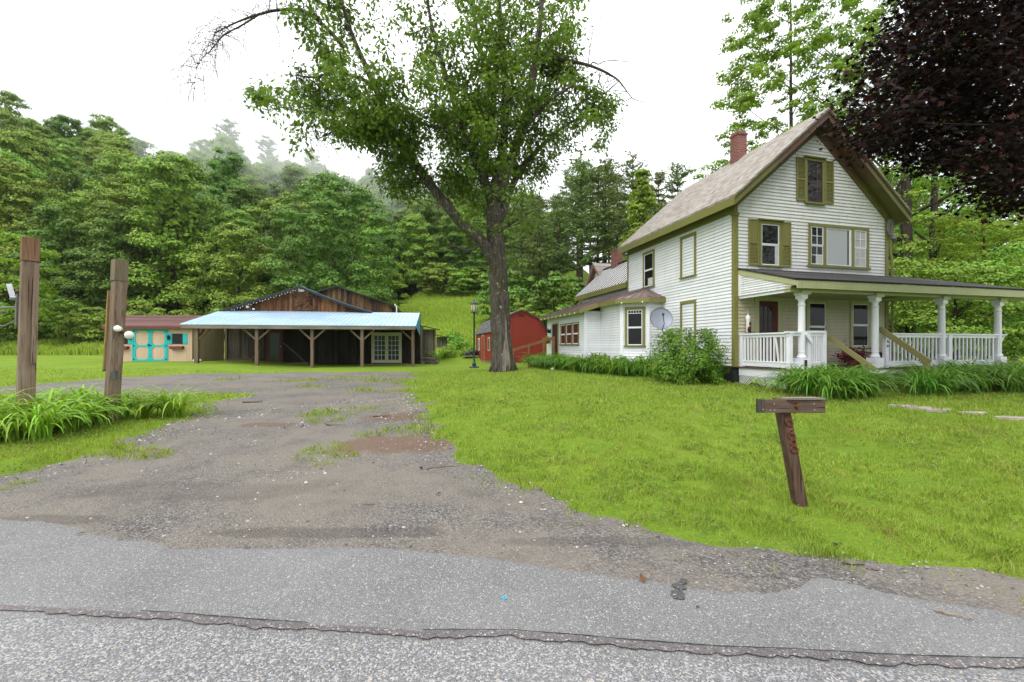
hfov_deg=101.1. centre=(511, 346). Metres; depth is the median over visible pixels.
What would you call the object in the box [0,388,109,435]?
daylily clump
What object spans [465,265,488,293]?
edge shrub
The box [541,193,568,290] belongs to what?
pine tree
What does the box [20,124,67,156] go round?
broadleaf tree
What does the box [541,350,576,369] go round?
daylily clump
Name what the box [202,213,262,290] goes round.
broadleaf tree
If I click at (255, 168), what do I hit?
broadleaf tree
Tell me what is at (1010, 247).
leafy tree
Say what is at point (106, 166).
broadleaf tree
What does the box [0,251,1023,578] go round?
lawn
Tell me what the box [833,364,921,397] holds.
daylily clump
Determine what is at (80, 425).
daylily clump
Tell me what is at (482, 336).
door
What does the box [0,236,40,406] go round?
gate post
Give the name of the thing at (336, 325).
barn
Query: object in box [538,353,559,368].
daylily clump
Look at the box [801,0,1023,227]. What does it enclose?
purple maple
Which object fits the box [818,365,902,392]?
daylily clump
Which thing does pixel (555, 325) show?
door
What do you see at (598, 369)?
daylily clump
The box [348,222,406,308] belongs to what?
broadleaf tree
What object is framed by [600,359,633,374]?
daylily clump
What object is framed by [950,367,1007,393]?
daylily clump
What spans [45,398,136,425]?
daylily clump
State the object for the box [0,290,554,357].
meadow grass
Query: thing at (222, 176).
broadleaf tree
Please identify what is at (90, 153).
broadleaf tree
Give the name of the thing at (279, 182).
broadleaf tree
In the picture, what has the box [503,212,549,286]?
broadleaf tree
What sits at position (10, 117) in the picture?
broadleaf tree
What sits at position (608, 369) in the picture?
daylily clump
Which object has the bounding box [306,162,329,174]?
broadleaf tree
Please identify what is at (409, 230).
broadleaf tree
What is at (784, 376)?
daylily clump
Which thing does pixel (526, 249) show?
pine tree
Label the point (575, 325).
window
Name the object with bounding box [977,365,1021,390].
daylily clump
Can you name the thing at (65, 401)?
daylily clump
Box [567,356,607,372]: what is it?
daylily clump
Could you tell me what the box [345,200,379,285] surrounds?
broadleaf tree
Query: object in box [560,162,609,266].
pine tree
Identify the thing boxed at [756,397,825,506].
number post
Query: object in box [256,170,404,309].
round maple
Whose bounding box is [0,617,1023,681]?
road
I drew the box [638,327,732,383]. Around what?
shrub
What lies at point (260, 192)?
broadleaf tree
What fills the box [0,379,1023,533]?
clover
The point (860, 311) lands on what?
window
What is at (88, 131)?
broadleaf tree
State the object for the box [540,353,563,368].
daylily clump
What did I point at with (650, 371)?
leafy plant
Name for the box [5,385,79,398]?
daylily clump
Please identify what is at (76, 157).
broadleaf tree
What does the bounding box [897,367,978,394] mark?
daylily clump
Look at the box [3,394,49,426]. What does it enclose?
daylily clump
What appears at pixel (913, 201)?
leafy tree
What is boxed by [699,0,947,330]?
tree
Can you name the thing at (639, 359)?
leafy plant
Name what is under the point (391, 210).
broadleaf tree
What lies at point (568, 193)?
pine tree
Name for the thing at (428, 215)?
hemlock tree
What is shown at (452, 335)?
brush clump
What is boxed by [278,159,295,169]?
broadleaf tree
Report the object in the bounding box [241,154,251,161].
broadleaf tree
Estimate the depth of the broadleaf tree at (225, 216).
57.37 m
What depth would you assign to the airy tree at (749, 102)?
24.88 m
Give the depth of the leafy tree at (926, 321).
18.42 m
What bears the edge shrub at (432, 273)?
on the lawn at (444, 365)
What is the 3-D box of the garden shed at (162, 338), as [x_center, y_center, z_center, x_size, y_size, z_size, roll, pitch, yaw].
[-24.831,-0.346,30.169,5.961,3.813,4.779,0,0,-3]
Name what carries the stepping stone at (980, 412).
on the lawn at (444, 365)
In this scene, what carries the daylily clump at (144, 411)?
on the lawn at (444, 365)
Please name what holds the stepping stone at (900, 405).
on the lawn at (444, 365)
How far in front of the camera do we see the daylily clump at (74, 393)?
8.08 m
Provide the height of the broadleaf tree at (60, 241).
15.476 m
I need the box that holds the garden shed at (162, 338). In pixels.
[101,315,224,360]
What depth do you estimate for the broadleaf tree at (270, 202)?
67.86 m
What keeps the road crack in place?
on the road edge strip
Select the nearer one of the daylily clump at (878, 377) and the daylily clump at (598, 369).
the daylily clump at (878, 377)
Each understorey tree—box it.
[471,270,521,320]
[507,262,574,310]
[508,277,554,324]
[520,271,585,332]
[557,281,585,307]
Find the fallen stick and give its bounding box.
[934,609,972,619]
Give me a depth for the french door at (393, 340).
32.80 m
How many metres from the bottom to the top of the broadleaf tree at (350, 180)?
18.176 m
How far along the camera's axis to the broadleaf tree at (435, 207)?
102.08 m
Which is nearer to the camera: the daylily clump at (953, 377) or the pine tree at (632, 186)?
the daylily clump at (953, 377)
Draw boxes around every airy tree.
[691,157,721,181]
[709,0,897,167]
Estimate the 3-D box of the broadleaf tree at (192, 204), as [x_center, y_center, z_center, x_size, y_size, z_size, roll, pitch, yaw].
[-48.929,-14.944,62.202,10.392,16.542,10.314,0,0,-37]
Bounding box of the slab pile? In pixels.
[419,357,439,363]
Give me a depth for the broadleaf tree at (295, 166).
100.89 m
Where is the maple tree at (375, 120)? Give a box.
[160,0,648,371]
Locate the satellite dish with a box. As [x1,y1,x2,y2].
[650,308,672,336]
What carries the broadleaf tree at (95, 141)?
on the lawn at (444, 365)
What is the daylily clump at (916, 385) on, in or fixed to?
on the lawn at (444, 365)
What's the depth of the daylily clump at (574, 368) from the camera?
18.40 m
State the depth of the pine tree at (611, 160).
65.11 m
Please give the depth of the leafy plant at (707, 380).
13.70 m
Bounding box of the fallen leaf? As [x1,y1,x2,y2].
[639,574,645,581]
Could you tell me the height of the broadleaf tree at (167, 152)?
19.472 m
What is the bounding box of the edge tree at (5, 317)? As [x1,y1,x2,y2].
[0,228,70,346]
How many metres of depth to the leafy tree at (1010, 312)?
28.73 m
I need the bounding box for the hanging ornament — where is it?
[745,314,750,332]
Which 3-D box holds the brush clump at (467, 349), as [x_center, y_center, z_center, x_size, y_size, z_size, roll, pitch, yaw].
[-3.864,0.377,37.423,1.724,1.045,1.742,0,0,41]
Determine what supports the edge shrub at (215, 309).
on the lawn at (444, 365)
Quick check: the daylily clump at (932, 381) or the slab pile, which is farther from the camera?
the slab pile
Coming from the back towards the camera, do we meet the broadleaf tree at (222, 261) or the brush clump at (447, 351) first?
the broadleaf tree at (222, 261)
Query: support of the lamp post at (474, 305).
on the lawn at (444, 365)
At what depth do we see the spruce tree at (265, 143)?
149.03 m
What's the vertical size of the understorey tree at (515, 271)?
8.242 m
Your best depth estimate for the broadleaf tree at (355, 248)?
76.17 m
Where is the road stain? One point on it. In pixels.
(675, 593)
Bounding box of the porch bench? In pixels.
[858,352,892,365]
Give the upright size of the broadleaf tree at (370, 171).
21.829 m
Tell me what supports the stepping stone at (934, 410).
on the lawn at (444, 365)
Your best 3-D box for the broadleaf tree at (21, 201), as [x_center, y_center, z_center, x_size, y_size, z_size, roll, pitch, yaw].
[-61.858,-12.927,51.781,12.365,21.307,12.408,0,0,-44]
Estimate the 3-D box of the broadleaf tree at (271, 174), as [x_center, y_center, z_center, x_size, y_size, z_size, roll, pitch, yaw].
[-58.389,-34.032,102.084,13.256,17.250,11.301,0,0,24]
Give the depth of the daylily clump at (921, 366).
12.38 m
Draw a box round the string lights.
[225,289,296,311]
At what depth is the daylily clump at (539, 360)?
20.38 m
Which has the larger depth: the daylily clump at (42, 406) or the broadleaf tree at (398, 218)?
the broadleaf tree at (398, 218)
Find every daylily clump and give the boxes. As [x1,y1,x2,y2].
[0,386,85,432]
[0,387,66,439]
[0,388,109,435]
[0,396,105,440]
[0,398,80,442]
[0,398,93,435]
[0,405,27,434]
[2,388,108,417]
[2,399,101,426]
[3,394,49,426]
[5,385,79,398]
[5,391,136,438]
[12,388,109,409]
[36,383,131,409]
[36,387,132,421]
[41,394,133,428]
[43,387,142,422]
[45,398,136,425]
[46,382,172,413]
[56,388,140,420]
[94,386,158,417]
[104,388,173,417]
[120,384,212,416]
[130,383,222,417]
[520,352,550,367]
[521,353,540,367]
[527,355,557,368]
[532,356,547,368]
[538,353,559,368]
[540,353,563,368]
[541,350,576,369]
[552,356,580,369]
[553,354,586,371]
[565,354,595,371]
[566,357,599,371]
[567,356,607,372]
[574,352,609,372]
[581,356,614,373]
[588,357,624,374]
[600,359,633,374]
[604,357,641,375]
[605,359,639,375]
[609,355,649,376]
[629,361,653,376]
[754,365,818,393]
[757,363,861,396]
[765,363,807,391]
[766,363,841,391]
[769,369,843,395]
[773,363,868,394]
[776,368,877,396]
[780,364,892,398]
[783,366,882,399]
[802,362,882,391]
[810,360,894,396]
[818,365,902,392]
[820,367,896,397]
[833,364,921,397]
[835,369,904,398]
[845,362,908,393]
[884,356,978,379]
[884,367,971,395]
[884,368,972,395]
[886,367,963,393]
[888,362,993,394]
[894,366,987,392]
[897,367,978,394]
[900,357,961,369]
[909,362,1011,393]
[911,357,1011,391]
[919,359,1013,378]
[939,366,1013,390]
[945,363,1023,391]
[947,362,1018,389]
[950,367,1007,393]
[962,363,1023,393]
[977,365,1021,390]
[980,361,1023,374]
[990,367,1023,391]
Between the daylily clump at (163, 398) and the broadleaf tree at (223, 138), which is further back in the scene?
the broadleaf tree at (223, 138)
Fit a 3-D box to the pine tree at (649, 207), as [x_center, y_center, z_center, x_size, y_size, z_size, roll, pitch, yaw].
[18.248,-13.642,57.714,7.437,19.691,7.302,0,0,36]
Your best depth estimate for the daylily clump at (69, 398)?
8.05 m
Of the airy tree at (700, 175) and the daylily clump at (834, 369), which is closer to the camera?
the daylily clump at (834, 369)
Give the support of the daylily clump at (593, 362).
on the lawn at (444, 365)
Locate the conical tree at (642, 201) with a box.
[618,168,662,260]
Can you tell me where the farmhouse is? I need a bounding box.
[540,107,1023,390]
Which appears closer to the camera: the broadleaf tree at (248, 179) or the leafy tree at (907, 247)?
the leafy tree at (907, 247)
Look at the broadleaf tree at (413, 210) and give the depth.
93.24 m
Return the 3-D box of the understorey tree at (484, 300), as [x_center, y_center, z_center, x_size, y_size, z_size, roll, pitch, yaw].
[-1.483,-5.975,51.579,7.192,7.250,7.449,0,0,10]
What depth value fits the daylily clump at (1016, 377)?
10.80 m
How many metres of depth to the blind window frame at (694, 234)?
15.53 m
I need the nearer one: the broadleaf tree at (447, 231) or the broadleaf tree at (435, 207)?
the broadleaf tree at (447, 231)
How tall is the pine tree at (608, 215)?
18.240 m
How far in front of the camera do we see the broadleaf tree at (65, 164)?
84.67 m
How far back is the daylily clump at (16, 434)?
6.54 m
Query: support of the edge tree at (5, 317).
on the lawn at (444, 365)
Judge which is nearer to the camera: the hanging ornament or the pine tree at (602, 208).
the hanging ornament
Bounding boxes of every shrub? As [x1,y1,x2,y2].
[0,302,17,341]
[0,308,53,342]
[3,298,97,341]
[54,306,105,345]
[83,300,165,342]
[144,307,191,314]
[206,307,224,339]
[416,262,455,293]
[444,267,480,293]
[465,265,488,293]
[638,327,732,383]
[832,340,870,366]
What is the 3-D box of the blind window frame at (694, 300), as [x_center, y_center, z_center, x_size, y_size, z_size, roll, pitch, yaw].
[6.543,-0.829,15.696,0.080,1.758,0.950,0,0,-14]
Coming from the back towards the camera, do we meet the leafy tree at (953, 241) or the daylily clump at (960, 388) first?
the leafy tree at (953, 241)
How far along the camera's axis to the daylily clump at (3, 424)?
6.67 m
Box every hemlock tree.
[49,169,88,215]
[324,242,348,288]
[414,201,445,266]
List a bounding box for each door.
[133,329,149,360]
[150,329,166,360]
[266,329,282,361]
[292,294,315,309]
[373,334,386,362]
[387,334,399,362]
[482,336,483,359]
[554,324,557,355]
[759,301,777,360]
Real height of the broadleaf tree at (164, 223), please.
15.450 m
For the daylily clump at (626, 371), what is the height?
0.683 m
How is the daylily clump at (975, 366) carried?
on the lawn at (444, 365)
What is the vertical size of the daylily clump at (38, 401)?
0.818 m
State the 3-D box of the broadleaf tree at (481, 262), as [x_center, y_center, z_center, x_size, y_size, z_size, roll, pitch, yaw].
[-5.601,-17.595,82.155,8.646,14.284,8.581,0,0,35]
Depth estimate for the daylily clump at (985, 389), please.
10.95 m
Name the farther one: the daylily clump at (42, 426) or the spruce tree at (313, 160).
the spruce tree at (313, 160)
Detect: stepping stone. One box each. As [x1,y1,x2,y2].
[889,404,917,406]
[900,406,932,409]
[926,408,951,412]
[957,411,986,414]
[993,416,1023,419]
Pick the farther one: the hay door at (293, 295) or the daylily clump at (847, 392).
the hay door at (293, 295)
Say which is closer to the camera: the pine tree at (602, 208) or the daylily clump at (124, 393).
the daylily clump at (124, 393)
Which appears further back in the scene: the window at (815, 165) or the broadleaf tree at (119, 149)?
the broadleaf tree at (119, 149)
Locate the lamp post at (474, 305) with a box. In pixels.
[469,300,478,367]
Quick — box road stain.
[671,578,698,606]
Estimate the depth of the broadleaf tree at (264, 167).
108.97 m
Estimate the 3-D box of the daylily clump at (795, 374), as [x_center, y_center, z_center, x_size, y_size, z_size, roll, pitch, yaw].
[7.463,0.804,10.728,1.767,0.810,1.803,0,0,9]
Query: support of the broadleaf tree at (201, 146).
on the lawn at (444, 365)
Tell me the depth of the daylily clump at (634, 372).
16.43 m
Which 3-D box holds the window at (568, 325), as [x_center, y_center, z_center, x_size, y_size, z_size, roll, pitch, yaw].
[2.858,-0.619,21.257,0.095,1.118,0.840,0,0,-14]
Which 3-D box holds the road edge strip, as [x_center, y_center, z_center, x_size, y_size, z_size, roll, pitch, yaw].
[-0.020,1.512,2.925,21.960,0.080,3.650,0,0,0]
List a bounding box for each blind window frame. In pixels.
[679,231,696,278]
[680,299,696,347]
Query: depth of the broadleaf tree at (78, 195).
55.77 m
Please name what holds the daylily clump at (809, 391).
on the lawn at (444, 365)
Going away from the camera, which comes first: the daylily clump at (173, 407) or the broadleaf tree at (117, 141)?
the daylily clump at (173, 407)
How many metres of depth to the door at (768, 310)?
13.78 m
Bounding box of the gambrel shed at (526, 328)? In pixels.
[475,309,546,362]
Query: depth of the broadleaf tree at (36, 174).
59.09 m
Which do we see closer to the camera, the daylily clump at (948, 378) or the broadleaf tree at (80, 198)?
the daylily clump at (948, 378)
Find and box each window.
[172,334,182,343]
[559,323,565,344]
[565,323,571,344]
[571,322,578,344]
[624,306,645,346]
[641,249,654,288]
[758,218,784,267]
[803,155,827,205]
[806,299,830,352]
[807,223,870,269]
[849,300,870,347]
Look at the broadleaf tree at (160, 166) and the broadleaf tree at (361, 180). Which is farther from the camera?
the broadleaf tree at (361, 180)
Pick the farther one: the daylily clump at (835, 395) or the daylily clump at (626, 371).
the daylily clump at (626, 371)
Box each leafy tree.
[831,0,1014,360]
[871,34,1023,357]
[878,167,955,345]
[889,196,1023,362]
[889,256,992,360]
[889,261,1023,362]
[893,154,1023,340]
[921,219,1023,351]
[945,239,1023,357]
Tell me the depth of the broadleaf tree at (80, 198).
66.28 m
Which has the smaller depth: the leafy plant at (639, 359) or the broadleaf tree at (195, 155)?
the leafy plant at (639, 359)
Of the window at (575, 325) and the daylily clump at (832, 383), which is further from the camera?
the window at (575, 325)
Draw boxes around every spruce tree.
[206,117,245,155]
[255,134,281,162]
[303,147,321,169]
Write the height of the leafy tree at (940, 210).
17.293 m
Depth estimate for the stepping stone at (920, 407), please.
8.49 m
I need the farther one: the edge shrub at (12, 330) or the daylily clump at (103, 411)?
the edge shrub at (12, 330)
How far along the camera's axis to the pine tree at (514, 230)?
65.13 m
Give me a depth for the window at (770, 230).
13.81 m
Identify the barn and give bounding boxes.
[180,285,450,367]
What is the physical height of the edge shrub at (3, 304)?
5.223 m
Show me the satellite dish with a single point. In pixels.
(661, 318)
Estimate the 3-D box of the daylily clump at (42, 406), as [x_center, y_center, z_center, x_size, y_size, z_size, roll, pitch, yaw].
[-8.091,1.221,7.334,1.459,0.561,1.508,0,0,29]
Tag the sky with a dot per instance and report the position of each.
(73, 58)
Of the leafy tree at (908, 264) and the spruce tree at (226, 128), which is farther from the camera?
the spruce tree at (226, 128)
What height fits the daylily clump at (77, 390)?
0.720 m
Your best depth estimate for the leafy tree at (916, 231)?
26.89 m
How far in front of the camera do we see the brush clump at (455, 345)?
39.21 m
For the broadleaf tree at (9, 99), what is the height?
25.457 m
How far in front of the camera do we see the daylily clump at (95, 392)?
8.47 m
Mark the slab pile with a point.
(429, 360)
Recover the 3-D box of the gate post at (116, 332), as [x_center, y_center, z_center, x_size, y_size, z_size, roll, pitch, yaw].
[-7.893,-0.017,8.447,0.668,3.440,0.301,0,0,27]
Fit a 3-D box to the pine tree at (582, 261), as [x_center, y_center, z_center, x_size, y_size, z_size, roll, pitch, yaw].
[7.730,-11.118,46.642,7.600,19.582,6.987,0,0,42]
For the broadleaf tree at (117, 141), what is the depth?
92.94 m
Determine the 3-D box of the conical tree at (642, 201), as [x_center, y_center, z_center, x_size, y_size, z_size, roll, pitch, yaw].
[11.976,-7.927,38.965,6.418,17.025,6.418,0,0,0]
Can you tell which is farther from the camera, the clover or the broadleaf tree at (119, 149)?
the broadleaf tree at (119, 149)
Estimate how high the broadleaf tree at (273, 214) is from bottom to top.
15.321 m
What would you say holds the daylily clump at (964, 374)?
on the lawn at (444, 365)
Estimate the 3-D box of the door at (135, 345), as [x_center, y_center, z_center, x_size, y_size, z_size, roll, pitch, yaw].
[-25.329,-0.083,28.792,1.121,2.191,0.042,0,0,-3]
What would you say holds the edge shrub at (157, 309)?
on the lawn at (444, 365)
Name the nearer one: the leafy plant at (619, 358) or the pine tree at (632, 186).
the leafy plant at (619, 358)
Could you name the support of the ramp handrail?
on the lawn at (444, 365)
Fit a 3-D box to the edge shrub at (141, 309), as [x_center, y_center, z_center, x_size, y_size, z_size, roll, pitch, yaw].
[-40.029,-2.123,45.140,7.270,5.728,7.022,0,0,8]
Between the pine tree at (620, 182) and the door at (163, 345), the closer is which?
the door at (163, 345)
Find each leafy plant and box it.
[598,353,609,372]
[612,354,626,373]
[629,354,652,376]
[647,361,657,377]
[697,361,727,383]
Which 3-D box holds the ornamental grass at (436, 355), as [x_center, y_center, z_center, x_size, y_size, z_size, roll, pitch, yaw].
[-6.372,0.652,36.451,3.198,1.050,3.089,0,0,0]
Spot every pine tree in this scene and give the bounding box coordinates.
[505,193,535,267]
[505,193,546,301]
[510,193,554,291]
[515,196,545,270]
[516,195,538,288]
[517,193,560,313]
[528,193,548,284]
[536,193,576,273]
[536,193,579,297]
[538,195,577,297]
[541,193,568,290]
[544,153,617,283]
[557,169,571,241]
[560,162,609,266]
[561,160,593,282]
[565,179,594,290]
[566,166,622,266]
[573,156,629,262]
[581,160,601,272]
[587,170,615,257]
[590,155,622,260]
[591,171,629,247]
[602,150,658,259]
[610,175,656,257]
[627,181,661,230]
[638,170,673,227]
[658,161,693,209]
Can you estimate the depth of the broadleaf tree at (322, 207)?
77.03 m
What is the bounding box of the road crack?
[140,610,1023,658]
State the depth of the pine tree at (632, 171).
53.22 m
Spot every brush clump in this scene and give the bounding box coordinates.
[438,345,456,356]
[445,331,461,341]
[448,336,470,348]
[458,345,472,355]
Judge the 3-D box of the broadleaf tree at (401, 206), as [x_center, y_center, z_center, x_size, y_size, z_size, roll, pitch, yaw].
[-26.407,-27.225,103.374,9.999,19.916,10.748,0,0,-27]
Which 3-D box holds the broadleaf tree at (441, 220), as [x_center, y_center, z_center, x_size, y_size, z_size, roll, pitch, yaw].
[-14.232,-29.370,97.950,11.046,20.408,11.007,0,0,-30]
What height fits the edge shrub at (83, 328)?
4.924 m
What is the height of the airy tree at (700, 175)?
15.906 m
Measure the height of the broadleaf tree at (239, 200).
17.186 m
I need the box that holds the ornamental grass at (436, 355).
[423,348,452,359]
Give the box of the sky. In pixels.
[0,0,1023,272]
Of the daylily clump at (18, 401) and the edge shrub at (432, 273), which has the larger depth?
the edge shrub at (432, 273)
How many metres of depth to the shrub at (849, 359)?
13.01 m
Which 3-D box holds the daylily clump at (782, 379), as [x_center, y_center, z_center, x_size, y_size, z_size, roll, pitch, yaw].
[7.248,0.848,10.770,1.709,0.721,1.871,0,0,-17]
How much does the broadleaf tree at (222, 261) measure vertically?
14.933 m
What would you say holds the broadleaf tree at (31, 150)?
on the lawn at (444, 365)
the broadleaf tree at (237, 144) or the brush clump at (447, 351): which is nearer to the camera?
the brush clump at (447, 351)
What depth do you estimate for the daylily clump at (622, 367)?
16.47 m
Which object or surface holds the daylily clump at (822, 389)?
on the lawn at (444, 365)
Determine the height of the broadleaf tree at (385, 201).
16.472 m
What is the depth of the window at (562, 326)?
22.03 m
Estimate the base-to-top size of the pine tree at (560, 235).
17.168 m
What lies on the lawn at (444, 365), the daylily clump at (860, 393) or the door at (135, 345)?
the daylily clump at (860, 393)
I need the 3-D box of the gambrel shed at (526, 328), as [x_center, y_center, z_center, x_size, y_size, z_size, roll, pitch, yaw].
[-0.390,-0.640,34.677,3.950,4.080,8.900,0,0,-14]
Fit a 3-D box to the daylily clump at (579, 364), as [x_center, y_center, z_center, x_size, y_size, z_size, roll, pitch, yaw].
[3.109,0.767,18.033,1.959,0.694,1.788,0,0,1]
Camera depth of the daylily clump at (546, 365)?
20.05 m
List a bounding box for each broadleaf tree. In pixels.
[0,89,32,129]
[0,107,30,148]
[0,129,67,203]
[0,147,45,267]
[0,154,69,312]
[0,180,86,299]
[6,202,108,317]
[16,117,51,138]
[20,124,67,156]
[28,189,116,298]
[35,114,89,153]
[39,152,81,192]
[44,138,84,162]
[49,203,153,323]
[56,149,89,171]
[58,171,98,200]
[65,189,121,211]
[72,125,105,155]
[72,146,106,186]
[72,171,172,306]
[76,156,120,205]
[78,131,125,166]
[80,150,169,230]
[84,112,131,138]
[92,144,149,177]
[98,132,146,161]
[98,170,168,269]
[119,149,232,314]
[126,136,157,159]
[135,191,212,285]
[135,202,216,313]
[150,150,188,159]
[168,222,289,314]
[185,146,260,249]
[185,150,214,186]
[186,138,213,153]
[195,209,270,300]
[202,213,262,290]
[205,132,245,164]
[205,157,257,191]
[209,141,242,155]
[209,183,273,282]
[226,181,278,244]
[237,176,272,230]
[239,170,269,200]
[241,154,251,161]
[244,161,267,180]
[246,191,321,285]
[248,161,278,181]
[256,170,282,201]
[257,195,317,240]
[258,203,320,294]
[260,154,284,171]
[263,178,290,199]
[266,165,313,199]
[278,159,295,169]
[278,162,310,187]
[291,169,316,181]
[304,179,346,266]
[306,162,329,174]
[321,169,338,175]
[339,175,356,187]
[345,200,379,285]
[345,225,389,288]
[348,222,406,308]
[355,177,376,195]
[356,166,388,199]
[362,189,378,210]
[362,195,393,222]
[368,189,392,208]
[382,210,417,294]
[385,207,394,247]
[388,193,414,261]
[389,213,440,293]
[396,196,447,265]
[420,190,445,254]
[430,179,462,258]
[432,215,477,279]
[439,195,476,267]
[458,193,486,252]
[462,219,488,289]
[473,180,514,266]
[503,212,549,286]
[503,222,517,268]
[506,192,535,255]
[509,302,546,328]
[893,179,977,328]
[913,207,1023,330]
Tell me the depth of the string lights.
30.90 m
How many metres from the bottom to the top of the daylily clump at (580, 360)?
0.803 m
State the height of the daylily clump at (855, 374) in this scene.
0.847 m
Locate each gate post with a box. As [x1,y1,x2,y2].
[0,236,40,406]
[102,259,134,421]
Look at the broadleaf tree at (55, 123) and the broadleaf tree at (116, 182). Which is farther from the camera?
the broadleaf tree at (55, 123)
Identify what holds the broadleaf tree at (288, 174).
on the lawn at (444, 365)
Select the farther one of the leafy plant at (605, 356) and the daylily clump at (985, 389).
the leafy plant at (605, 356)
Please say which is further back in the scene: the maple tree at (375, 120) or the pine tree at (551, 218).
the pine tree at (551, 218)
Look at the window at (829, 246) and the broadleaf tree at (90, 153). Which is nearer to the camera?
the window at (829, 246)
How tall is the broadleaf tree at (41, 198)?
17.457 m
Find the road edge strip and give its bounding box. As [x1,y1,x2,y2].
[0,519,1023,674]
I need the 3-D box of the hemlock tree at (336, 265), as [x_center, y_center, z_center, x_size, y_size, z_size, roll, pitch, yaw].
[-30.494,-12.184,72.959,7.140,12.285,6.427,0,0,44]
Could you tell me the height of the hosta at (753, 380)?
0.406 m
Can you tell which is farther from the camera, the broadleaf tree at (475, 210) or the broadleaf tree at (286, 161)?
the broadleaf tree at (286, 161)
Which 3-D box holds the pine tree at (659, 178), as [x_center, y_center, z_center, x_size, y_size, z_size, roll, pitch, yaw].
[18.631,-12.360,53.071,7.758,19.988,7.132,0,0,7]
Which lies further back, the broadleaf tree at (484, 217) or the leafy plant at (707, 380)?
the broadleaf tree at (484, 217)
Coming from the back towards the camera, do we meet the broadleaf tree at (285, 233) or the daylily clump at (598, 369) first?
the broadleaf tree at (285, 233)
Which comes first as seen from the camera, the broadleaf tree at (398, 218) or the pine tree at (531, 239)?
the pine tree at (531, 239)
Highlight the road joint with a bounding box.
[0,604,1023,667]
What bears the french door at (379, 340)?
in the barn
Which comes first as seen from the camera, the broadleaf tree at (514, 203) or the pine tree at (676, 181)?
the pine tree at (676, 181)
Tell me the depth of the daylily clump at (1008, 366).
11.51 m
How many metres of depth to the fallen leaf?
2.65 m
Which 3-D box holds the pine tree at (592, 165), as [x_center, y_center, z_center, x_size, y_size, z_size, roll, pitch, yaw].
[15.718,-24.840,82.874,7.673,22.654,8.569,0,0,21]
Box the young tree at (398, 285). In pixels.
[377,272,409,310]
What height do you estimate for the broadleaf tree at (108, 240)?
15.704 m
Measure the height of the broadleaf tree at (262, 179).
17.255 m
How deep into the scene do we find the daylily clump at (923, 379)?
10.39 m
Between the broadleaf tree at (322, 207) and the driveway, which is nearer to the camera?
the driveway
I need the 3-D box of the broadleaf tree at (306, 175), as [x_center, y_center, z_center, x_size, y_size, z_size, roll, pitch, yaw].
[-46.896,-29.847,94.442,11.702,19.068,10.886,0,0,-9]
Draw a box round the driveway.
[0,372,1023,618]
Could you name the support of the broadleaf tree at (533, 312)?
on the lawn at (444, 365)
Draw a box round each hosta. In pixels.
[740,375,765,385]
[758,379,781,387]
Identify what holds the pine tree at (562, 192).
on the lawn at (444, 365)
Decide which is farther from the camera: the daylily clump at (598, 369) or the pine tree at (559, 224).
the pine tree at (559, 224)
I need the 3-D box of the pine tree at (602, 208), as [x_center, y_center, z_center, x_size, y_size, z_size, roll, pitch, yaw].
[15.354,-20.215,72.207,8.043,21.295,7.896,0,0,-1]
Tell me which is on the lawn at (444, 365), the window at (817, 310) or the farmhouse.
the farmhouse
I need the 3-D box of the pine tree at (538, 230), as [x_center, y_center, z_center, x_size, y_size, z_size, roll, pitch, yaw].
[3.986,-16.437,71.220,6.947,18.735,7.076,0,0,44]
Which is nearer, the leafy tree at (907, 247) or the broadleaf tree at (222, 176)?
the leafy tree at (907, 247)
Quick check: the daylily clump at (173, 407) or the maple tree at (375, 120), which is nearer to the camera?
the daylily clump at (173, 407)
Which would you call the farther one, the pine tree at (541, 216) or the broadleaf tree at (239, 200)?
the pine tree at (541, 216)
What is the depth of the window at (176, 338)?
28.92 m
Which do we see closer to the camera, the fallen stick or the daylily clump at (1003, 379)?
the fallen stick
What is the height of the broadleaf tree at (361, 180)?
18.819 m
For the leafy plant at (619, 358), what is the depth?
17.54 m
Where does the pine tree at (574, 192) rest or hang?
on the lawn at (444, 365)
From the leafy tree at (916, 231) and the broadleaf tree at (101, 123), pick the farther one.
the broadleaf tree at (101, 123)
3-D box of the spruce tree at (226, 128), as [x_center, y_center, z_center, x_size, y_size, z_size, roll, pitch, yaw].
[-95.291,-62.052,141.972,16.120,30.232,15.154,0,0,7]
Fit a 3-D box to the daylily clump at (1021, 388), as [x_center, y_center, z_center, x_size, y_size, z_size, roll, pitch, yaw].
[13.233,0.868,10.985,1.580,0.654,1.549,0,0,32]
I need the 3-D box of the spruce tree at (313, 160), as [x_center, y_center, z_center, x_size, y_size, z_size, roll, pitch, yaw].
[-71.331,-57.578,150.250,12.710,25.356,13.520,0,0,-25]
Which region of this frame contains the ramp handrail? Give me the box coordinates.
[512,336,555,367]
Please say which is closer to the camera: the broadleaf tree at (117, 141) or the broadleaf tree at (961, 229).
the broadleaf tree at (961, 229)
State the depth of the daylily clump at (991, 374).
11.09 m
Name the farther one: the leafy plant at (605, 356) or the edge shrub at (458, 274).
the edge shrub at (458, 274)
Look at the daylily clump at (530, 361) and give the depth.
22.16 m
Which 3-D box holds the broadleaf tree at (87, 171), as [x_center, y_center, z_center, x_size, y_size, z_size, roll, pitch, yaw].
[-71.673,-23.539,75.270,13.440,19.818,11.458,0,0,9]

